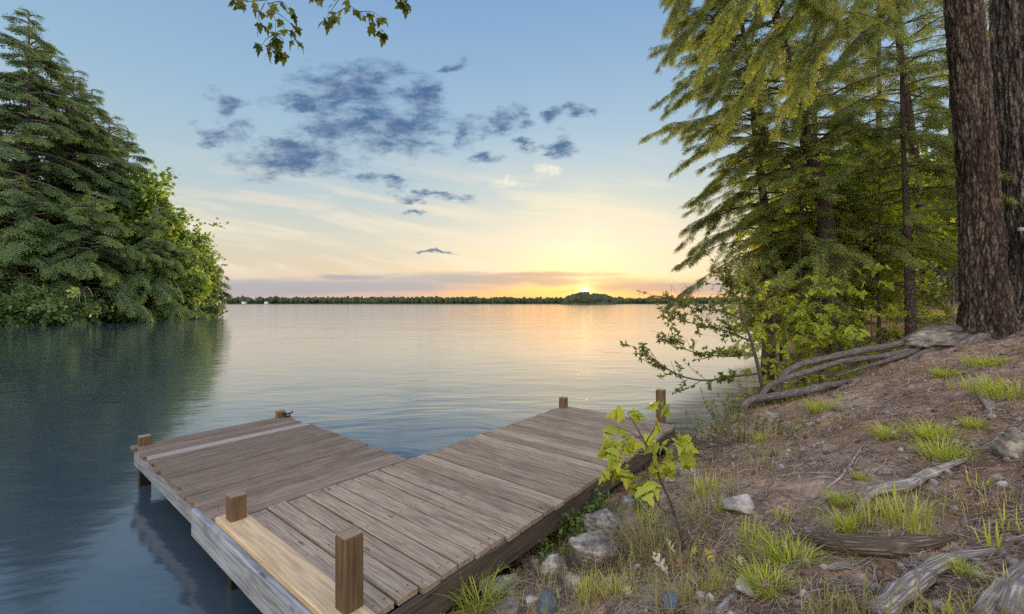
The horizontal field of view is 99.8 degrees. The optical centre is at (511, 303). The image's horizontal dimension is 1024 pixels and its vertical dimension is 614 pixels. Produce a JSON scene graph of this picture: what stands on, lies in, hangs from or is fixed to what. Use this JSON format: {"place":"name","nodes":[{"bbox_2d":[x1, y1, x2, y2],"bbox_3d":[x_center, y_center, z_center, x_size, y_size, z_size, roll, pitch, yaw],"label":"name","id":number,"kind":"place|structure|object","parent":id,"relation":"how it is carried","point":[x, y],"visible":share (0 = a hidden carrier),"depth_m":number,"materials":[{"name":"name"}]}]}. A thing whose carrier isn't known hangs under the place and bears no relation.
{"place":"outdoors","nodes":[
{"label":"outdoors","id":0,"kind":"place"},
{"bbox_2d":[0,304,761,613],"bbox_3d":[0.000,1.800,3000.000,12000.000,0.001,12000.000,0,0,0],"label":"water","id":1,"kind":"structure","parent":0,"point":[88,525],"depth_m":8.68,"materials":[{"name":"blue liquid"}]},
{"bbox_2d":[220,302,735,303],"bbox_3d":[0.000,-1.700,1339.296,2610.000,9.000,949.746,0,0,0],"label":"shore","id":2,"kind":"structure","parent":0,"point":[446,303],"depth_m":897.42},
{"bbox_2d":[216,295,740,303],"bbox_3d":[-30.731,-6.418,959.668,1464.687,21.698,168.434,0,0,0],"label":"forest","id":3,"kind":"object","parent":2,"relation":"on","point":[393,299],"visible":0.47,"depth_m":902.07,"materials":[{"name":"plant"}]},
{"bbox_2d":[0,0,990,299],"label":"sky","id":4,"kind":"structure","parent":0,"point":[488,149],"materials":[{"name":"blue"}]},
{"bbox_2d":[0,281,1023,613],"bbox_3d":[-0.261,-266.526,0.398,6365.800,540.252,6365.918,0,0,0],"label":"ground","id":5,"kind":"structure","parent":0,"point":[812,487],"depth_m":3.05,"materials":[{"name":"soil"}]},
{"bbox_2d":[0,280,54,326],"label":"bush","id":6,"kind":"object","parent":5,"relation":"on","point":[6,318],"visible":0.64,"depth_m":33.63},
{"bbox_2d":[0,174,89,325],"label":"hemlock tree","id":7,"kind":"object","parent":5,"relation":"on","point":[9,248],"visible":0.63,"depth_m":35.05,"materials":[{"name":"plant"}]},
{"bbox_2d":[0,281,101,325],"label":"bush","id":8,"kind":"object","parent":5,"relation":"on","point":[52,310],"visible":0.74,"depth_m":34.67,"materials":[{"name":"leaf"},{"name":"twig bark"}]},
{"bbox_2d":[0,48,113,250],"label":"hemlock tree","id":9,"kind":"object","parent":5,"relation":"on","point":[102,152],"visible":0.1,"depth_m":44.15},
{"bbox_2d":[0,6,123,292],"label":"hemlock tree","id":10,"kind":"object","parent":5,"relation":"on","point":[13,90],"visible":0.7,"depth_m":38.75,"materials":[{"name":"plant"}]},
{"bbox_2d":[0,70,142,294],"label":"hemlock tree","id":11,"kind":"object","parent":5,"relation":"on","point":[85,157],"visible":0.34,"depth_m":43.56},
{"bbox_2d":[48,285,115,324],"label":"bush","id":12,"kind":"object","parent":5,"relation":"on","point":[94,319],"visible":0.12,"depth_m":37.83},
{"bbox_2d":[28,191,155,322],"bbox_3d":[-39.429,-2.627,39.340,9.357,14.656,10.154,0,0,43],"label":"hemlock tree","id":13,"kind":"object","parent":5,"relation":"on","point":[77,268],"visible":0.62,"depth_m":38.51,"materials":[{"name":"plant"}]},
{"bbox_2d":[64,89,130,175],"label":"hemlock tree","id":14,"kind":"object","parent":5,"relation":"on","point":[94,121],"visible":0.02,"depth_m":49.49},
{"bbox_2d":[72,112,162,284],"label":"hemlock tree","id":15,"kind":"object","parent":5,"relation":"on","point":[114,152],"visible":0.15,"depth_m":47.05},
{"bbox_2d":[93,292,149,322],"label":"bush","id":16,"kind":"object","parent":5,"relation":"on","point":[120,316],"visible":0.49,"depth_m":40.71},
{"bbox_2d":[113,124,154,182],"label":"hemlock tree","id":17,"kind":"object","parent":5,"relation":"on","point":[134,151],"visible":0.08,"depth_m":52.26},
{"bbox_2d":[99,234,185,320],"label":"hemlock tree","id":18,"kind":"object","parent":5,"relation":"on","point":[135,282],"visible":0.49,"depth_m":43.99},
{"bbox_2d":[102,164,192,249],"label":"broadleaf tree","id":19,"kind":"object","parent":5,"relation":"on","point":[151,197],"visible":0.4,"depth_m":47.71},
{"bbox_2d":[97,205,200,320],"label":"hemlock tree","id":20,"kind":"object","parent":5,"relation":"on","point":[180,311],"visible":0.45,"depth_m":45.78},
{"bbox_2d":[157,248,212,307],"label":"broadleaf tree","id":21,"kind":"object","parent":5,"relation":"on","point":[188,293],"visible":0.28,"depth_m":49.43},
{"bbox_2d":[162,203,228,269],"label":"broadleaf tree","id":22,"kind":"object","parent":5,"relation":"on","point":[179,244],"visible":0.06,"depth_m":52.35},
{"bbox_2d":[181,247,210,318],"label":"hemlock tree","id":23,"kind":"object","parent":5,"relation":"on","point":[203,313],"visible":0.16,"depth_m":49.90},
{"bbox_2d":[181,228,225,302],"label":"broadleaf tree","id":24,"kind":"object","parent":5,"relation":"on","point":[210,262],"visible":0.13,"depth_m":55.39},
{"bbox_2d":[198,295,228,317],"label":"bush","id":25,"kind":"object","parent":5,"relation":"on","point":[214,308],"visible":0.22,"depth_m":54.31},
{"bbox_2d":[211,264,232,301],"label":"hemlock tree","id":26,"kind":"object","parent":5,"relation":"on","point":[224,293],"visible":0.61,"depth_m":57.32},
{"bbox_2d":[228,0,411,66],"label":"maple tree","id":27,"kind":"object","parent":5,"relation":"on","point":[275,44],"visible":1,"depth_m":5.03,"materials":[{"name":"green plant"}]},
{"bbox_2d":[130,388,675,613],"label":"dock","id":28,"kind":"object","parent":5,"relation":"on","point":[282,512],"visible":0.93,"depth_m":3.07,"materials":[{"name":"wood"}]},
{"bbox_2d":[391,560,508,613],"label":"grass tuft","id":29,"kind":"object","parent":5,"relation":"on","point":[468,598],"visible":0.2,"depth_m":2.28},
{"bbox_2d":[433,560,527,613],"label":"grass tuft","id":30,"kind":"object","parent":5,"relation":"on","point":[491,588],"visible":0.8,"depth_m":2.27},
{"bbox_2d":[478,573,520,600],"bbox_3d":[-0.068,1.590,2.404,0.246,0.122,0.220,0,0,0],"label":"rock","id":31,"kind":"object","parent":5,"relation":"on","point":[510,582],"visible":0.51,"depth_m":2.38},
{"bbox_2d":[495,597,524,613],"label":"rock","id":32,"kind":"object","parent":5,"relation":"on","point":[512,606],"visible":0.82,"depth_m":2.08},
{"bbox_2d":[537,588,558,613],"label":"rock","id":33,"kind":"object","parent":5,"relation":"on","point":[547,598],"visible":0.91,"depth_m":2.02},
{"bbox_2d":[540,553,566,580],"bbox_3d":[0.231,1.470,2.390,0.161,0.163,0.167,0,0,0],"label":"rock","id":34,"kind":"object","parent":5,"relation":"on","point":[550,562],"visible":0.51,"depth_m":2.33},
{"bbox_2d":[538,538,572,562],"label":"bank plant","id":35,"kind":"object","parent":5,"relation":"on","point":[543,556],"visible":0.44,"depth_m":2.64,"materials":[{"name":"green plant"}]},
{"bbox_2d":[561,571,581,594],"bbox_3d":[0.302,1.426,2.167,0.104,0.126,0.096,0,0,-15],"label":"rock","id":36,"kind":"object","parent":5,"relation":"on","point":[569,585],"visible":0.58,"depth_m":2.15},
{"bbox_2d":[557,509,588,547],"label":"bank plant","id":37,"kind":"object","parent":5,"relation":"on","point":[571,522],"visible":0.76,"depth_m":3.01,"materials":[{"name":"green plant"}]},
{"bbox_2d":[571,483,611,527],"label":"bank plant","id":38,"kind":"object","parent":5,"relation":"on","point":[596,505],"visible":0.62,"depth_m":3.25,"materials":[{"name":"green plant"}]},
{"bbox_2d":[572,566,610,604],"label":"grass tuft","id":39,"kind":"object","parent":5,"relation":"on","point":[588,589],"visible":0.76,"depth_m":2.05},
{"bbox_2d":[568,529,617,570],"bbox_3d":[0.479,1.460,2.504,0.298,0.216,0.243,0,0,-39],"label":"rock","id":40,"kind":"object","parent":5,"relation":"on","point":[583,544],"visible":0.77,"depth_m":2.43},
{"bbox_2d":[580,507,626,539],"bbox_3d":[0.639,1.579,3.021,0.313,0.199,0.313,0,0,27],"label":"rock","id":41,"kind":"object","parent":5,"relation":"on","point":[594,522],"visible":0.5,"depth_m":2.97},
{"bbox_2d":[593,565,640,601],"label":"grass tuft","id":42,"kind":"object","parent":5,"relation":"on","point":[615,589],"visible":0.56,"depth_m":2.01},
{"bbox_2d":[593,513,675,562],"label":"grass tuft","id":43,"kind":"object","parent":5,"relation":"on","point":[618,539],"visible":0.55,"depth_m":2.73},
{"bbox_2d":[630,499,664,529],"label":"grass tuft","id":44,"kind":"object","parent":5,"relation":"on","point":[652,519],"visible":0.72,"depth_m":2.91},
{"bbox_2d":[597,398,698,549],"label":"oak sapling","id":45,"kind":"object","parent":5,"relation":"on","point":[610,450],"visible":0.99,"depth_m":2.41,"materials":[{"name":"green plant"}]},
{"bbox_2d":[600,508,701,560],"bbox_3d":[0.865,1.389,2.563,0.712,0.206,0.827,0,0,13],"label":"grass tuft","id":46,"kind":"object","parent":5,"relation":"on","point":[654,529],"visible":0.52,"depth_m":2.64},
{"bbox_2d":[662,592,677,613],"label":"rock","id":47,"kind":"object","parent":5,"relation":"on","point":[673,600],"visible":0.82,"depth_m":1.72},
{"bbox_2d":[618,565,729,613],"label":"grass tuft","id":48,"kind":"object","parent":5,"relation":"on","point":[686,584],"visible":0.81,"depth_m":1.77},
{"bbox_2d":[627,415,783,463],"bbox_3d":[2.148,1.505,4.618,1.646,0.413,1.816,0,0,0],"label":"plant","id":49,"kind":"object","parent":5,"relation":"on","point":[714,439],"visible":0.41,"depth_m":4.54,"materials":[{"name":"green plant"}]},
{"bbox_2d":[619,253,794,405],"bbox_3d":[2.972,0.390,6.316,2.987,2.451,0.950,0,0,-6],"label":"shrub","id":50,"kind":"object","parent":5,"relation":"on","point":[727,279],"visible":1,"depth_m":6.39,"materials":[{"name":"green plant"}]},
{"bbox_2d":[657,483,759,539],"bbox_3d":[1.164,1.274,2.610,0.637,0.157,0.696,0,0,22],"label":"grass tuft","id":51,"kind":"object","parent":5,"relation":"on","point":[692,514],"visible":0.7,"depth_m":2.67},
{"bbox_2d":[688,467,733,497],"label":"grass tuft","id":52,"kind":"object","parent":5,"relation":"on","point":[705,488],"visible":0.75,"depth_m":3.20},
{"bbox_2d":[690,562,735,593],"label":"grass tuft","id":53,"kind":"object","parent":5,"relation":"on","point":[717,575],"visible":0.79,"depth_m":1.87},
{"bbox_2d":[700,387,746,427],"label":"bank plant","id":54,"kind":"object","parent":5,"relation":"on","point":[724,410],"visible":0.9,"depth_m":5.54,"materials":[{"name":"green plant"}]},
{"bbox_2d":[714,591,740,613],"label":"dead stick","id":55,"kind":"object","parent":5,"relation":"on","point":[725,603],"visible":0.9,"depth_m":1.71,"materials":[{"name":"grey wood"}]},
{"bbox_2d":[721,494,754,513],"bbox_3d":[1.394,1.240,2.650,0.198,0.133,0.154,0,0,0],"label":"rock","id":56,"kind":"object","parent":5,"relation":"on","point":[744,503],"visible":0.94,"depth_m":2.62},
{"bbox_2d":[718,405,762,442],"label":"bank plant","id":57,"kind":"object","parent":5,"relation":"on","point":[739,427],"visible":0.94,"depth_m":4.63,"materials":[{"name":"green plant"}]},
{"bbox_2d":[460,341,1023,613],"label":"sparse grass","id":58,"kind":"structure","parent":5,"relation":"on","point":[899,611],"depth_m":2.08,"materials":[{"name":"plant"}]},
{"bbox_2d":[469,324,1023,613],"bbox_3d":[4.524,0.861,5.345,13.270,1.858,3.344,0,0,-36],"label":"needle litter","id":59,"kind":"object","parent":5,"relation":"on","point":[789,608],"visible":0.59,"depth_m":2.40,"materials":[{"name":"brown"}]},
{"bbox_2d":[734,574,761,595],"bbox_3d":[0.999,1.178,1.802,0.138,0.059,0.096,0,0,-22],"label":"rock","id":60,"kind":"object","parent":5,"relation":"on","point":[741,586],"visible":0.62,"depth_m":1.78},
{"bbox_2d":[728,513,771,549],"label":"grass tuft","id":61,"kind":"object","parent":5,"relation":"on","point":[755,538],"visible":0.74,"depth_m":2.35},
{"bbox_2d":[488,334,1023,613],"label":"pebbles","id":62,"kind":"object","parent":5,"relation":"on","point":[1012,560],"visible":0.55,"depth_m":2.35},
{"bbox_2d":[708,546,810,605],"bbox_3d":[1.022,1.117,1.766,0.417,0.125,0.378,0,0,13],"label":"grass tuft","id":63,"kind":"object","parent":5,"relation":"on","point":[760,577],"visible":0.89,"depth_m":1.78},
{"bbox_2d":[501,326,1023,613],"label":"twig litter","id":64,"kind":"object","parent":5,"relation":"on","point":[868,557],"visible":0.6,"depth_m":2.34,"materials":[{"name":"wood"}]},
{"bbox_2d":[711,225,821,361],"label":"broadleaf tree","id":65,"kind":"object","parent":5,"relation":"on","point":[788,256],"visible":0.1,"depth_m":12.15,"materials":[{"name":"green plant"}]},
{"bbox_2d":[639,0,895,376],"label":"hemlock tree","id":66,"kind":"object","parent":5,"relation":"on","point":[685,129],"visible":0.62,"depth_m":11.06,"materials":[{"name":"green plant"}]},
{"bbox_2d":[755,414,806,435],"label":"bank plant","id":67,"kind":"object","parent":5,"relation":"on","point":[775,422],"visible":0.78,"depth_m":4.40,"materials":[{"name":"green plant"}]},
{"bbox_2d":[721,279,842,389],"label":"maple sapling","id":68,"kind":"object","parent":5,"relation":"on","point":[764,335],"visible":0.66,"depth_m":7.63,"materials":[{"name":"green plant"}]},
{"bbox_2d":[724,518,858,578],"bbox_3d":[1.273,1.151,2.014,0.556,0.162,0.505,0,0,34],"label":"grass tuft","id":69,"kind":"object","parent":5,"relation":"on","point":[774,557],"visible":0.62,"depth_m":2.04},
{"bbox_2d":[723,136,861,315],"bbox_3d":[8.527,-1.650,12.907,4.296,7.017,3.935,0,0,0],"label":"broadleaf tree","id":70,"kind":"object","parent":5,"relation":"on","point":[787,210],"visible":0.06,"depth_m":12.67,"materials":[{"name":"green plant"}]},
{"bbox_2d":[754,290,853,395],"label":"maple sapling","id":71,"kind":"object","parent":5,"relation":"on","point":[793,333],"visible":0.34,"depth_m":8.61,"materials":[{"name":"green plant"}]},
{"bbox_2d":[721,90,901,383],"bbox_3d":[6.613,-1.128,9.735,3.660,6.807,3.714,0,0,15],"label":"hemlock tree","id":72,"kind":"object","parent":5,"relation":"on","point":[800,245],"visible":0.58,"depth_m":9.51,"materials":[{"name":"green plant"}]},
{"bbox_2d":[771,299,864,389],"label":"maple sapling","id":73,"kind":"object","parent":5,"relation":"on","point":[818,331],"visible":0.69,"depth_m":7.63,"materials":[{"name":"green plant"}]},
{"bbox_2d":[743,148,893,358],"bbox_3d":[8.340,-1.089,11.797,3.804,5.883,3.328,0,0,-39],"label":"hemlock tree","id":74,"kind":"object","parent":5,"relation":"on","point":[805,268],"visible":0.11,"depth_m":11.27,"materials":[{"name":"green plant"}]},
{"bbox_2d":[793,395,848,413],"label":"grass tuft","id":75,"kind":"object","parent":5,"relation":"on","point":[814,408],"visible":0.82,"depth_m":4.85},
{"bbox_2d":[731,5,915,321],"bbox_3d":[12.285,-7.604,17.659,5.877,18.170,7.130,0,0,21],"label":"hemlock tree","id":76,"kind":"object","parent":5,"relation":"on","point":[894,109],"visible":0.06,"depth_m":16.63,"materials":[{"name":"green plant"}]},
{"bbox_2d":[659,0,1013,360],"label":"hemlock tree","id":77,"kind":"object","parent":5,"relation":"on","point":[826,256],"visible":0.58,"depth_m":9.52,"materials":[{"name":"green plant"}]},
{"bbox_2d":[815,484,867,508],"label":"grass tuft","id":78,"kind":"object","parent":5,"relation":"on","point":[838,498],"visible":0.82,"depth_m":2.46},
{"bbox_2d":[660,0,1023,413],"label":"pine tree","id":79,"kind":"object","parent":5,"relation":"on","point":[986,307],"visible":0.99,"depth_m":6.70,"materials":[{"name":"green plant"}]},
{"bbox_2d":[780,263,903,380],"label":"maple sapling","id":80,"kind":"object","parent":5,"relation":"on","point":[851,290],"visible":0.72,"depth_m":7.80,"materials":[{"name":"green plant"}]},
{"bbox_2d":[806,499,892,534],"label":"grass tuft","id":81,"kind":"object","parent":5,"relation":"on","point":[849,523],"visible":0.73,"depth_m":2.15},
{"bbox_2d":[775,135,956,338],"bbox_3d":[9.178,-1.535,10.934,4.006,5.756,3.404,0,0,0],"label":"broadleaf tree","id":82,"kind":"object","parent":5,"relation":"on","point":[892,212],"visible":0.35,"depth_m":10.34,"materials":[{"name":"green plant"}]},
{"bbox_2d":[777,16,954,324],"bbox_3d":[10.516,-3.786,13.548,4.490,10.068,4.454,0,0,0],"label":"hemlock tree","id":83,"kind":"object","parent":5,"relation":"on","point":[853,99],"visible":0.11,"depth_m":13.04,"materials":[{"name":"green plant"}]},
{"bbox_2d":[793,132,957,371],"bbox_3d":[8.214,-1.188,9.509,3.284,5.364,3.065,0,0,0],"label":"hemlock tree","id":84,"kind":"object","parent":5,"relation":"on","point":[921,321],"visible":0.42,"depth_m":9.54,"materials":[{"name":"green plant"}]},
{"bbox_2d":[799,532,958,558],"bbox_3d":[1.650,1.127,1.979,0.586,0.239,0.290,0,0,41],"label":"fallen log","id":85,"kind":"object","parent":5,"relation":"on","point":[894,547],"visible":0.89,"depth_m":1.88,"materials":[{"name":"brown wood"}]},
{"bbox_2d":[848,418,911,440],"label":"grass tuft","id":86,"kind":"object","parent":5,"relation":"on","point":[881,434],"visible":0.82,"depth_m":3.24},
{"bbox_2d":[851,492,910,528],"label":"grass tuft","id":87,"kind":"object","parent":5,"relation":"on","point":[869,514],"visible":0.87,"depth_m":2.08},
{"bbox_2d":[836,308,933,369],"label":"maple sapling","id":88,"kind":"object","parent":5,"relation":"on","point":[895,312],"visible":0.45,"depth_m":8.26,"materials":[{"name":"green plant"}]},
{"bbox_2d":[791,0,987,301],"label":"hemlock tree","id":89,"kind":"object","parent":5,"relation":"on","point":[916,37],"visible":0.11,"depth_m":16.15,"materials":[{"name":"green plant"}]},
{"bbox_2d":[790,0,990,305],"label":"hemlock tree","id":90,"kind":"object","parent":5,"relation":"on","point":[908,99],"visible":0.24,"depth_m":13.31,"materials":[{"name":"green plant"}]},
{"bbox_2d":[794,0,1017,336],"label":"hemlock tree","id":91,"kind":"object","parent":5,"relation":"on","point":[909,218],"visible":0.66,"depth_m":8.54,"materials":[{"name":"green plant"}]},
{"bbox_2d":[857,268,958,313],"bbox_3d":[12.157,0.045,13.761,0.172,2.191,4.167,0,0,-28],"label":"bush","id":92,"kind":"object","parent":5,"relation":"on","point":[948,273],"visible":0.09,"depth_m":12.56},
{"bbox_2d":[870,478,946,532],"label":"grass tuft","id":93,"kind":"object","parent":5,"relation":"on","point":[914,515],"visible":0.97,"depth_m":2.00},
{"bbox_2d":[852,456,969,515],"bbox_3d":[2.252,1.024,2.414,1.075,0.192,0.125,0,0,-16],"label":"tree root","id":94,"kind":"object","parent":5,"relation":"on","point":[912,482],"visible":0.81,"depth_m":2.37,"materials":[{"name":"grey wood"}]},
{"bbox_2d":[901,512,942,536],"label":"grass tuft","id":95,"kind":"object","parent":5,"relation":"on","point":[915,529],"visible":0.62,"depth_m":1.94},
{"bbox_2d":[893,129,958,303],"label":"broadleaf tree","id":96,"kind":"object","parent":5,"relation":"on","point":[953,230],"visible":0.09,"depth_m":14.84,"materials":[{"name":"green plant"}]},
{"bbox_2d":[904,329,956,348],"bbox_3d":[6.816,0.610,6.949,1.213,0.358,0.563,0,0,-29],"label":"rock ledge","id":97,"kind":"object","parent":5,"relation":"on","point":[924,339],"visible":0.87,"depth_m":6.81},
{"bbox_2d":[866,547,996,613],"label":"tree root","id":98,"kind":"object","parent":5,"relation":"on","point":[929,569],"visible":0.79,"depth_m":1.59,"materials":[{"name":"grey wood"}]},
{"bbox_2d":[876,415,989,441],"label":"grass tuft","id":99,"kind":"object","parent":5,"relation":"on","point":[933,433],"visible":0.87,"depth_m":2.99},
{"bbox_2d":[881,0,990,312],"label":"hemlock tree","id":100,"kind":"object","parent":5,"relation":"on","point":[936,206],"visible":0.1,"depth_m":11.88,"materials":[{"name":"green plant"}]},
{"bbox_2d":[896,0,989,288],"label":"hemlock tree","id":101,"kind":"object","parent":5,"relation":"on","point":[937,79],"visible":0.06,"depth_m":19.29,"materials":[{"name":"green plant"}]},
{"bbox_2d":[921,364,972,377],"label":"grass tuft","id":102,"kind":"object","parent":5,"relation":"on","point":[938,373],"visible":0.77,"depth_m":4.79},
{"bbox_2d":[894,430,1011,466],"bbox_3d":[2.686,0.898,2.674,0.637,0.178,0.552,0,0,3],"label":"grass tuft","id":103,"kind":"object","parent":5,"relation":"on","point":[941,451],"visible":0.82,"depth_m":2.68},
{"bbox_2d":[931,551,996,580],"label":"grass tuft","id":104,"kind":"object","parent":5,"relation":"on","point":[956,569],"visible":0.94,"depth_m":1.65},
{"bbox_2d":[948,414,997,429],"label":"grass tuft","id":105,"kind":"object","parent":5,"relation":"on","point":[966,423],"visible":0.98,"depth_m":3.17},
{"bbox_2d":[931,371,1023,400],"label":"grass tuft","id":106,"kind":"object","parent":5,"relation":"on","point":[985,389],"visible":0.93,"depth_m":3.62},
{"bbox_2d":[973,385,995,419],"bbox_3d":[3.885,0.802,3.530,0.077,0.133,0.973,0,0,42],"label":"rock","id":107,"kind":"object","parent":5,"relation":"on","point":[988,403],"visible":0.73,"depth_m":3.42,"materials":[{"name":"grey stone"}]},
{"bbox_2d":[951,352,1018,367],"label":"grass tuft","id":108,"kind":"object","parent":5,"relation":"on","point":[977,362],"visible":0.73,"depth_m":4.86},
{"bbox_2d":[969,516,1002,547],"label":"grass tuft","id":109,"kind":"object","parent":5,"relation":"on","point":[988,540],"visible":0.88,"depth_m":1.82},
{"bbox_2d":[970,559,1023,613],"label":"tree root","id":110,"kind":"object","parent":5,"relation":"on","point":[996,586],"visible":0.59,"depth_m":1.41,"materials":[{"name":"grey wood"}]},
{"bbox_2d":[987,0,1023,323],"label":"pine tree","id":111,"kind":"object","parent":5,"relation":"on","point":[1005,19],"visible":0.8,"depth_m":7.62,"materials":[{"name":"brown plant"}]},
{"bbox_2d":[991,427,1023,459],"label":"rock","id":112,"kind":"object","parent":5,"relation":"on","point":[1008,442],"visible":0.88,"depth_m":2.53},
{"bbox_2d":[996,571,1023,613],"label":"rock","id":113,"kind":"object","parent":5,"relation":"on","point":[1016,581],"visible":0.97,"depth_m":1.37,"materials":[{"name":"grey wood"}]},
{"bbox_2d":[560,299,617,303],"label":"island","id":114,"kind":"structure","parent":0,"point":[565,301],"depth_m":630.03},
{"bbox_2d":[561,291,615,303],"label":"island forest","id":115,"kind":"object","parent":114,"relation":"on","point":[583,297],"visible":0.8,"depth_m":627.73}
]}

